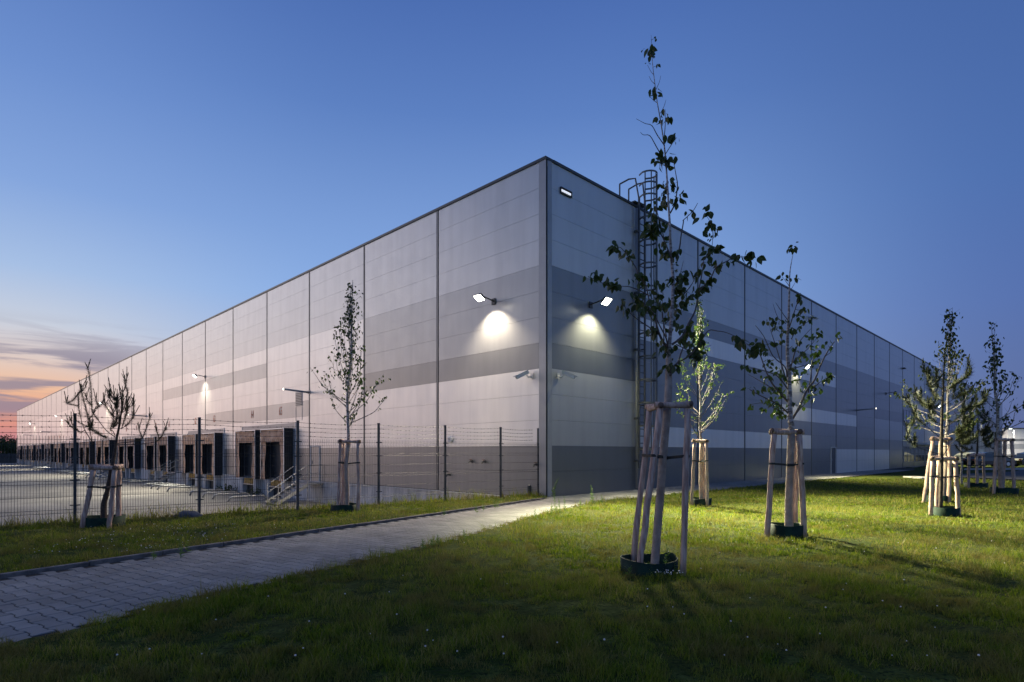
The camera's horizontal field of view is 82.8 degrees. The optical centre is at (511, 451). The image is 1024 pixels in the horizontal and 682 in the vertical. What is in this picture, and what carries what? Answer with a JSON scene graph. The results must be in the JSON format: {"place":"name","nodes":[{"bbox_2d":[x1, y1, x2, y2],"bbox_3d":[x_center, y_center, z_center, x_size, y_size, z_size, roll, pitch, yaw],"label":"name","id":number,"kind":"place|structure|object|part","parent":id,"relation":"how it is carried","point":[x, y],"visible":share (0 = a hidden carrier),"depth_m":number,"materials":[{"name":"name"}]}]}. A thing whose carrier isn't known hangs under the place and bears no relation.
{"place":"outdoors","nodes":[
{"label":"outdoors","id":0,"kind":"place"},
{"bbox_2d":[0,463,326,525],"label":"yard","id":1,"kind":"structure","parent":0,"point":[27,488],"depth_m":35.24,"materials":[{"name":"concrete"}]},
{"bbox_2d":[38,456,50,466],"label":"steel staircase","id":2,"kind":"structure","parent":1,"relation":"on","point":[44,462],"depth_m":99.43,"materials":[{"name":"grey metal"}]},
{"bbox_2d":[59,458,72,471],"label":"steel staircase","id":3,"kind":"structure","parent":1,"relation":"on","point":[70,466],"depth_m":82.58,"materials":[{"name":"grey metal"}]},
{"bbox_2d":[95,458,109,474],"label":"steel staircase","id":4,"kind":"structure","parent":1,"relation":"on","point":[102,471],"depth_m":65.55,"materials":[{"name":"grey metal"}]},
{"bbox_2d":[142,482,171,486],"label":"wheel guide","id":5,"kind":"object","parent":1,"relation":"on","point":[156,483],"visible":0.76,"depth_m":46.82,"materials":[{"name":"metal"}]},
{"bbox_2d":[150,484,180,488],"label":"wheel guide","id":6,"kind":"object","parent":1,"relation":"on","point":[162,484],"visible":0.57,"depth_m":44.79,"materials":[{"name":"metal"}]},
{"bbox_2d":[149,460,185,484],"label":"steel staircase","id":7,"kind":"structure","parent":1,"relation":"on","point":[171,473],"depth_m":48.84,"materials":[{"name":"grey metal"}]},
{"bbox_2d":[157,485,189,489],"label":"wheel guide","id":8,"kind":"object","parent":1,"relation":"on","point":[172,485],"visible":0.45,"depth_m":43.64,"materials":[{"name":"metal"}]},
{"bbox_2d":[166,486,197,491],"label":"wheel guide","id":9,"kind":"object","parent":1,"relation":"on","point":[181,487],"visible":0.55,"depth_m":41.90,"materials":[{"name":"metal"}]},
{"bbox_2d":[189,489,223,494],"bbox_3d":[-20.136,2.680,38.428,2.238,0.387,0.210,0,0,-42],"label":"wheel guide","id":10,"kind":"object","parent":1,"relation":"on","point":[207,490],"visible":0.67,"depth_m":38.47,"materials":[{"name":"metal"}]},
{"bbox_2d":[202,491,239,497],"bbox_3d":[-18.333,2.680,36.625,2.238,0.387,0.210,0,0,-42],"label":"wheel guide","id":11,"kind":"object","parent":1,"relation":"on","point":[220,492],"visible":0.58,"depth_m":36.56,"materials":[{"name":"metal"}]},
{"bbox_2d":[212,492,249,498],"bbox_3d":[-17.060,2.680,35.353,2.238,0.387,0.210,0,0,-42],"label":"wheel guide","id":12,"kind":"object","parent":1,"relation":"on","point":[213,497],"visible":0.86,"depth_m":35.22,"materials":[{"name":"metal"}]},
{"bbox_2d":[227,494,266,501],"bbox_3d":[-15.257,2.680,33.550,2.238,0.387,0.210,0,0,-42],"label":"wheel guide","id":13,"kind":"object","parent":1,"relation":"on","point":[265,496],"visible":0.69,"depth_m":33.41,"materials":[{"name":"metal"}]},
{"bbox_2d":[246,487,263,494],"bbox_3d":[-16.511,2.539,37.442,1.304,0.610,0.657,0,0,23],"label":"plinth weed","id":14,"kind":"object","parent":1,"relation":"on","point":[251,491],"visible":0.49,"depth_m":37.36,"materials":[{"name":"green plant"}]},
{"bbox_2d":[265,466,322,505],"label":"steel staircase","id":15,"kind":"structure","parent":1,"relation":"on","point":[285,498],"depth_m":31.63,"materials":[{"name":"grey metal"}]},
{"bbox_2d":[0,468,914,644],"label":"path","id":16,"kind":"structure","parent":0,"point":[39,604],"depth_m":8.13,"materials":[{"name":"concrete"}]},
{"bbox_2d":[178,538,183,555],"bbox_3d":[-4.987,1.440,8.754,0.110,0.320,0.117,0,0,43],"label":"tall weed","id":17,"kind":"object","parent":16,"relation":"on","point":[180,549],"visible":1,"depth_m":8.74,"materials":[{"name":"green plant"}]},
{"bbox_2d":[0,453,1023,681],"bbox_3d":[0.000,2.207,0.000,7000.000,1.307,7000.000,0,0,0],"label":"ground","id":18,"kind":"structure","parent":0,"point":[894,669],"depth_m":5.98,"materials":[{"name":"green plant"}]},
{"bbox_2d":[0,439,10,453],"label":"distant tree","id":19,"kind":"object","parent":18,"relation":"on","point":[8,445],"visible":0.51,"depth_m":212.43,"materials":[{"name":"green plant"}]},
{"bbox_2d":[0,434,13,452],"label":"distant tree","id":20,"kind":"object","parent":18,"relation":"on","point":[9,442],"visible":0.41,"depth_m":218.21,"materials":[{"name":"green plant"}]},
{"bbox_2d":[0,453,16,462],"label":"boundary wall","id":21,"kind":"structure","parent":18,"relation":"on","point":[8,458],"depth_m":150.00,"materials":[{"name":"grey concrete"}]},
{"bbox_2d":[5,441,16,453],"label":"distant tree","id":22,"kind":"object","parent":18,"relation":"on","point":[12,450],"visible":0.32,"depth_m":226.01,"materials":[{"name":"green plant"}]},
{"bbox_2d":[80,464,123,528],"bbox_3d":[-8.543,0.986,12.228,0.804,1.460,0.579,0,0,0],"label":"tree support","id":23,"kind":"object","parent":18,"relation":"on","point":[116,477],"visible":0.93,"depth_m":11.99,"materials":[{"name":"brown wood"}]},
{"bbox_2d":[85,514,125,527],"bbox_3d":[-8.660,1.503,12.339,0.742,0.313,0.741,0,0,0],"label":"edging ring","id":24,"kind":"object","parent":18,"relation":"on","point":[94,521],"visible":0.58,"depth_m":12.07,"materials":[{"name":"green plastic"}]},
{"bbox_2d":[64,359,168,517],"bbox_3d":[-8.390,-0.188,12.214,1.955,3.601,0.940,0,0,0],"label":"young tree","id":25,"kind":"object","parent":18,"relation":"on","point":[104,501],"visible":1,"depth_m":12.18,"materials":[{"name":"brown plant"}]},
{"bbox_2d":[174,510,202,516],"bbox_3d":[-7.897,1.524,14.149,0.720,0.212,0.349,0,0,0],"label":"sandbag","id":26,"kind":"object","parent":18,"relation":"on","point":[192,513],"visible":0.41,"depth_m":14.05,"materials":[{"name":"fabric"}]},
{"bbox_2d":[0,413,538,527],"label":"fence","id":27,"kind":"object","parent":18,"relation":"on","point":[199,477],"visible":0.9,"depth_m":14.87,"materials":[{"name":"metal"}]},
{"bbox_2d":[0,498,543,578],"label":"kerb","id":28,"kind":"structure","parent":18,"relation":"on","point":[105,560],"depth_m":9.80,"materials":[{"name":"concrete"}]},
{"bbox_2d":[331,503,356,511],"bbox_3d":[-4.515,1.530,15.709,0.741,0.261,0.742,0,0,0],"label":"edging ring","id":29,"kind":"object","parent":18,"relation":"on","point":[349,507],"visible":0.58,"depth_m":15.39,"materials":[{"name":"green plastic"}]},
{"bbox_2d":[336,439,360,510],"bbox_3d":[-4.374,0.681,15.739,0.693,2.060,0.614,0,0,0],"label":"tree support","id":30,"kind":"object","parent":18,"relation":"on","point":[341,458],"visible":0.9,"depth_m":15.47,"materials":[{"name":"brown wood"}]},
{"bbox_2d":[307,282,390,504],"bbox_3d":[-4.368,-1.490,15.722,2.028,6.247,1.997,0,0,18],"label":"young birch","id":31,"kind":"object","parent":18,"relation":"on","point":[352,342],"visible":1,"depth_m":15.55,"materials":[{"name":"green plant"}]},
{"bbox_2d":[17,156,1002,504],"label":"warehouse building","id":32,"kind":"structure","parent":18,"relation":"on","point":[527,244],"depth_m":28.45,"materials":[{"name":"metal"}]},
{"bbox_2d":[283,388,309,393],"bbox_3d":[-12.236,-3.461,32.953,0.220,0.222,1.547,0,0,45],"label":"dock light","id":33,"kind":"object","parent":32,"relation":"attached to","point":[308,391],"visible":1,"depth_m":32.98,"materials":[{"name":"white metal"}]},
{"bbox_2d":[310,446,319,480],"bbox_3d":[-11.178,0.650,32.950,1.100,2.000,0.049,0,0,45],"label":"door","id":34,"kind":"structure","parent":32,"relation":"in","point":[315,449],"depth_m":32.92,"materials":[{"name":"white metal"}]},
{"bbox_2d":[447,436,452,442],"bbox_3d":[-2.605,-0.529,24.338,0.300,0.300,0.105,0,0,45],"label":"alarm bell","id":35,"kind":"object","parent":32,"relation":"attached to","point":[450,440],"visible":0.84,"depth_m":24.28,"materials":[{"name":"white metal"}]},
{"bbox_2d":[473,293,495,304],"bbox_3d":[-1.024,-5.846,22.173,0.400,0.292,0.897,0,0,45],"label":"wall floodlight","id":36,"kind":"object","parent":32,"relation":"attached to","point":[479,297],"depth_m":21.97,"materials":[{"name":"white"}]},
{"bbox_2d":[514,370,532,378],"bbox_3d":[0.409,-2.789,20.925,0.753,0.346,0.196,0,0,-16],"label":"security camera","id":37,"kind":"object","parent":32,"relation":"attached to","point":[520,375],"visible":1,"depth_m":20.87,"materials":[{"name":"white metal"}]},
{"bbox_2d":[560,186,571,197],"bbox_3d":[1.992,-9.545,21.357,0.059,0.230,0.640,0,0,45],"label":"wall light box","id":38,"kind":"object","parent":32,"relation":"attached to","point":[565,192],"visible":1,"depth_m":21.34,"materials":[{"name":"grey plastic"}]},
{"bbox_2d":[557,370,576,378],"bbox_3d":[1.991,-2.789,20.925,0.753,0.346,0.196,0,0,16],"label":"security camera","id":39,"kind":"object","parent":32,"relation":"attached to","point":[568,374],"visible":1,"depth_m":20.87,"materials":[{"name":"white metal"}]},
{"bbox_2d":[589,297,611,308],"bbox_3d":[3.347,-5.696,22.109,0.400,0.291,0.879,0,0,-45],"label":"wall floodlight","id":40,"kind":"object","parent":32,"relation":"attached to","point":[605,301],"depth_m":21.90,"materials":[{"name":"white"}]},
{"bbox_2d":[619,169,657,467],"bbox_3d":[5.443,-5.524,24.794,0.840,12.409,1.640,0,0,-45],"label":"roof ladder","id":41,"kind":"object","parent":32,"relation":"attached to","point":[654,379],"visible":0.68,"depth_m":24.45,"materials":[{"name":"metal"}]},
{"bbox_2d":[795,364,810,368],"bbox_3d":[18.796,-5.495,37.561,0.400,0.290,0.875,0,0,-45],"label":"wall floodlight","id":42,"kind":"object","parent":32,"relation":"attached to","point":[806,366],"depth_m":37.33,"materials":[{"name":"white"}]},
{"bbox_2d":[831,447,835,473],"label":"door","id":43,"kind":"structure","parent":32,"relation":"in","point":[833,449],"depth_m":43.42,"materials":[{"name":"grey metal"}]},
{"bbox_2d":[904,446,914,461],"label":"window","id":44,"kind":"structure","parent":32,"relation":"in","point":[909,451],"depth_m":61.44,"materials":[{"name":"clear glass"}]},
{"bbox_2d":[904,409,914,425],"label":"window","id":45,"kind":"structure","parent":32,"relation":"in","point":[908,413],"depth_m":60.79,"materials":[{"name":"glass"}]},
{"bbox_2d":[915,446,924,461],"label":"window","id":46,"kind":"structure","parent":32,"relation":"in","point":[919,453],"depth_m":64.99,"materials":[{"name":"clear glass"}]},
{"bbox_2d":[915,413,924,427],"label":"window","id":47,"kind":"structure","parent":32,"relation":"in","point":[918,413],"depth_m":65.37,"materials":[{"name":"blue glass"}]},
{"bbox_2d":[925,447,933,460],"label":"window","id":48,"kind":"structure","parent":32,"relation":"in","point":[926,448],"depth_m":67.73,"materials":[{"name":"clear glass"}]},
{"bbox_2d":[925,414,933,428],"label":"window","id":49,"kind":"structure","parent":32,"relation":"in","point":[928,425],"depth_m":68.63,"materials":[{"name":"blue glass"}]},
{"bbox_2d":[934,447,937,455],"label":"window","id":50,"kind":"structure","parent":32,"relation":"in","point":[935,448],"depth_m":71.62,"materials":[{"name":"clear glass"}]},
{"bbox_2d":[934,416,939,429],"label":"window","id":51,"kind":"structure","parent":32,"relation":"in","point":[938,419],"depth_m":72.54,"materials":[{"name":"blue glass"}]},
{"bbox_2d":[950,420,955,431],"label":"window","id":52,"kind":"structure","parent":32,"relation":"in","point":[952,426],"depth_m":80.31,"materials":[{"name":"blue glass"}]},
{"bbox_2d":[39,501,1004,655],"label":"clover flowers","id":53,"kind":"object","parent":18,"relation":"on","point":[480,579],"visible":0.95,"depth_m":7.22,"materials":[{"name":"white plant"}]},
{"bbox_2d":[620,552,677,576],"bbox_3d":[1.843,1.518,7.773,0.760,0.284,0.762,0,0,0],"label":"edging ring","id":54,"kind":"object","parent":18,"relation":"on","point":[639,568],"visible":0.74,"depth_m":7.51,"materials":[{"name":"green plastic"}]},
{"bbox_2d":[665,544,671,562],"bbox_3d":[2.140,1.428,7.933,0.116,0.343,0.098,0,0,31],"label":"tall weed","id":55,"kind":"object","parent":54,"relation":"in","point":[667,554],"visible":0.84,"depth_m":7.95,"materials":[{"name":"green plant"}]},
{"bbox_2d":[631,401,692,575],"bbox_3d":[1.968,0.521,7.820,0.745,2.386,0.748,0,0,0],"label":"tree support","id":56,"kind":"object","parent":18,"relation":"on","point":[654,455],"visible":0.88,"depth_m":7.49,"materials":[{"name":"brown wood"}]},
{"bbox_2d":[582,36,771,563],"bbox_3d":[2.109,-1.992,7.739,2.449,7.222,1.261,0,0,0],"label":"young birch","id":57,"kind":"object","parent":18,"relation":"on","point":[653,231],"visible":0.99,"depth_m":7.73,"materials":[{"name":"green plant"}]},
{"bbox_2d":[690,439,708,506],"bbox_3d":[5.598,0.663,17.055,0.434,2.096,0.811,0,0,43],"label":"tree support","id":58,"kind":"object","parent":18,"relation":"on","point":[705,473],"visible":0.94,"depth_m":16.88,"materials":[{"name":"brown wood"}]},
{"bbox_2d":[693,497,711,506],"bbox_3d":[5.616,1.509,17.312,0.623,0.303,0.620,0,0,0],"label":"edging ring","id":59,"kind":"object","parent":18,"relation":"on","point":[696,501],"visible":0.52,"depth_m":17.05,"materials":[{"name":"green plastic"}]},
{"bbox_2d":[676,299,733,498],"bbox_3d":[5.739,-1.482,17.485,1.870,6.233,1.399,0,0,0],"label":"young birch","id":60,"kind":"object","parent":18,"relation":"on","point":[700,318],"visible":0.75,"depth_m":17.30,"materials":[{"name":"green plant"}]},
{"bbox_2d":[764,428,806,537],"bbox_3d":[5.304,0.632,10.984,1.182,2.163,0.529,0,0,-37],"label":"tree support","id":61,"kind":"object","parent":18,"relation":"on","point":[799,492],"visible":0.87,"depth_m":10.81,"materials":[{"name":"brown wood"}]},
{"bbox_2d":[770,522,802,538],"bbox_3d":[5.204,1.503,11.005,0.620,0.313,0.622,0,0,0],"label":"edging ring","id":62,"kind":"object","parent":18,"relation":"on","point":[782,530],"visible":0.55,"depth_m":10.75,"materials":[{"name":"green plastic"}]},
{"bbox_2d":[740,242,841,525],"bbox_3d":[5.099,-1.159,10.917,2.226,5.559,0.946,0,0,-7],"label":"young birch","id":63,"kind":"object","parent":18,"relation":"on","point":[789,498],"visible":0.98,"depth_m":10.89,"materials":[{"name":"green plant"}]},
{"bbox_2d":[903,476,924,477],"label":"manhole slab","id":64,"kind":"structure","parent":18,"relation":"on","point":[912,476],"depth_m":35.69,"materials":[{"name":"concrete"}]},
{"bbox_2d":[926,494,947,501],"bbox_3d":[13.610,1.514,18.586,0.744,0.292,0.740,0,0,0],"label":"edging ring","id":65,"kind":"object","parent":18,"relation":"on","point":[945,498],"visible":0.22,"depth_m":18.29,"materials":[{"name":"green plastic"}]},
{"bbox_2d":[922,436,952,502],"bbox_3d":[13.549,0.614,18.376,1.281,2.204,0.614,0,0,-36],"label":"tree support","id":66,"kind":"object","parent":18,"relation":"on","point":[932,439],"visible":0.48,"depth_m":18.21,"materials":[{"name":"brown wood"}]},
{"bbox_2d":[889,308,987,495],"bbox_3d":[13.701,-1.495,18.830,1.773,6.268,2.570,0,0,-45],"label":"young birch","id":67,"kind":"object","parent":18,"relation":"on","point":[949,347],"visible":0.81,"depth_m":18.56,"materials":[{"name":"green plant"}]},
{"bbox_2d":[928,506,959,516],"bbox_3d":[10.871,1.514,14.602,0.660,0.292,0.664,0,0,0],"label":"edging ring","id":68,"kind":"object","parent":18,"relation":"on","point":[951,511],"visible":0.62,"depth_m":14.34,"materials":[{"name":"green plastic"}]},
{"bbox_2d":[928,456,960,515],"bbox_3d":[10.762,0.903,14.691,0.801,1.622,0.630,0,0,0],"label":"tree support","id":69,"kind":"object","parent":18,"relation":"on","point":[933,500],"visible":0.81,"depth_m":14.43,"materials":[{"name":"brown wood"}]},
{"bbox_2d":[898,345,991,507],"bbox_3d":[10.962,-0.529,14.432,2.842,4.280,1.335,0,0,0],"label":"young pine","id":70,"kind":"object","parent":18,"relation":"on","point":[930,405],"visible":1,"depth_m":14.40,"materials":[{"name":"green plant"}]},
{"bbox_2d":[939,383,977,483],"bbox_3d":[22.207,-0.906,28.571,2.061,5.084,1.258,0,0,-23],"label":"young birch","id":71,"kind":"object","parent":18,"relation":"on","point":[961,469],"visible":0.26,"depth_m":28.50,"materials":[{"name":"green plant"}]},
{"bbox_2d":[952,452,974,464],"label":"parked car","id":72,"kind":"object","parent":18,"relation":"on","point":[959,455],"visible":0.13,"depth_m":68.15,"materials":[{"name":"silver metal"}]},
{"bbox_2d":[966,454,985,487],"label":"tree support","id":73,"kind":"object","parent":18,"relation":"on","point":[969,465],"visible":0.92,"depth_m":25.66,"materials":[{"name":"brown wood"}]},
{"bbox_2d":[964,482,987,487],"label":"edging ring","id":74,"kind":"object","parent":18,"relation":"on","point":[975,485],"visible":0.62,"depth_m":25.65,"materials":[{"name":"green plastic"}]},
{"bbox_2d":[954,410,1005,453],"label":"young pine","id":75,"kind":"object","parent":18,"relation":"on","point":[984,431],"visible":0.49,"depth_m":25.80,"materials":[{"name":"green plant"}]},
{"bbox_2d":[963,452,1015,466],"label":"parked car","id":76,"kind":"object","parent":18,"relation":"on","point":[989,458],"visible":0.5,"depth_m":58.71,"materials":[{"name":"paint"}]},
{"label":"windows","id":77,"kind":"part","parent":76,"relation":"part of","materials":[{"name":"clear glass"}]},
{"bbox_2d":[970,322,1023,487],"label":"young birch","id":78,"kind":"object","parent":18,"relation":"on","point":[994,359],"visible":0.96,"depth_m":22.15,"materials":[{"name":"green plant"}]},
{"bbox_2d":[992,438,1015,493],"bbox_3d":[18.841,0.586,22.146,1.255,2.256,0.563,0,0,-35],"label":"tree support","id":79,"kind":"object","parent":18,"relation":"on","point":[1004,456],"visible":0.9,"depth_m":21.98,"materials":[{"name":"brown wood"}]},
{"bbox_2d":[989,487,1018,494],"bbox_3d":[18.790,1.508,22.196,0.860,0.303,0.864,0,0,0],"label":"edging ring","id":80,"kind":"object","parent":18,"relation":"on","point":[1005,490],"visible":0.62,"depth_m":21.84,"materials":[{"name":"green plastic"}]},
{"bbox_2d":[0,0,1023,440],"label":"sky","id":81,"kind":"structure","parent":0,"point":[166,166],"materials":[{"name":"blue"}]},
{"bbox_2d":[929,470,1023,479],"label":"road","id":82,"kind":"structure","parent":0,"point":[1019,474],"depth_m":38.06,"materials":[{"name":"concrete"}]},
{"bbox_2d":[1015,452,1023,466],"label":"parked car","id":83,"kind":"object","parent":82,"relation":"on","point":[1019,458],"visible":0.52,"depth_m":60.26,"materials":[{"name":"paint"}]},
{"bbox_2d":[964,468,1023,469],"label":"pavement","id":84,"kind":"structure","parent":0,"point":[992,469],"depth_m":50.90,"materials":[{"name":"grey concrete"}]},
{"bbox_2d":[1002,428,1023,457],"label":"distant warehouse","id":85,"kind":"structure","parent":0,"point":[1019,440],"depth_m":150.00,"materials":[{"name":"metal"}]}
]}

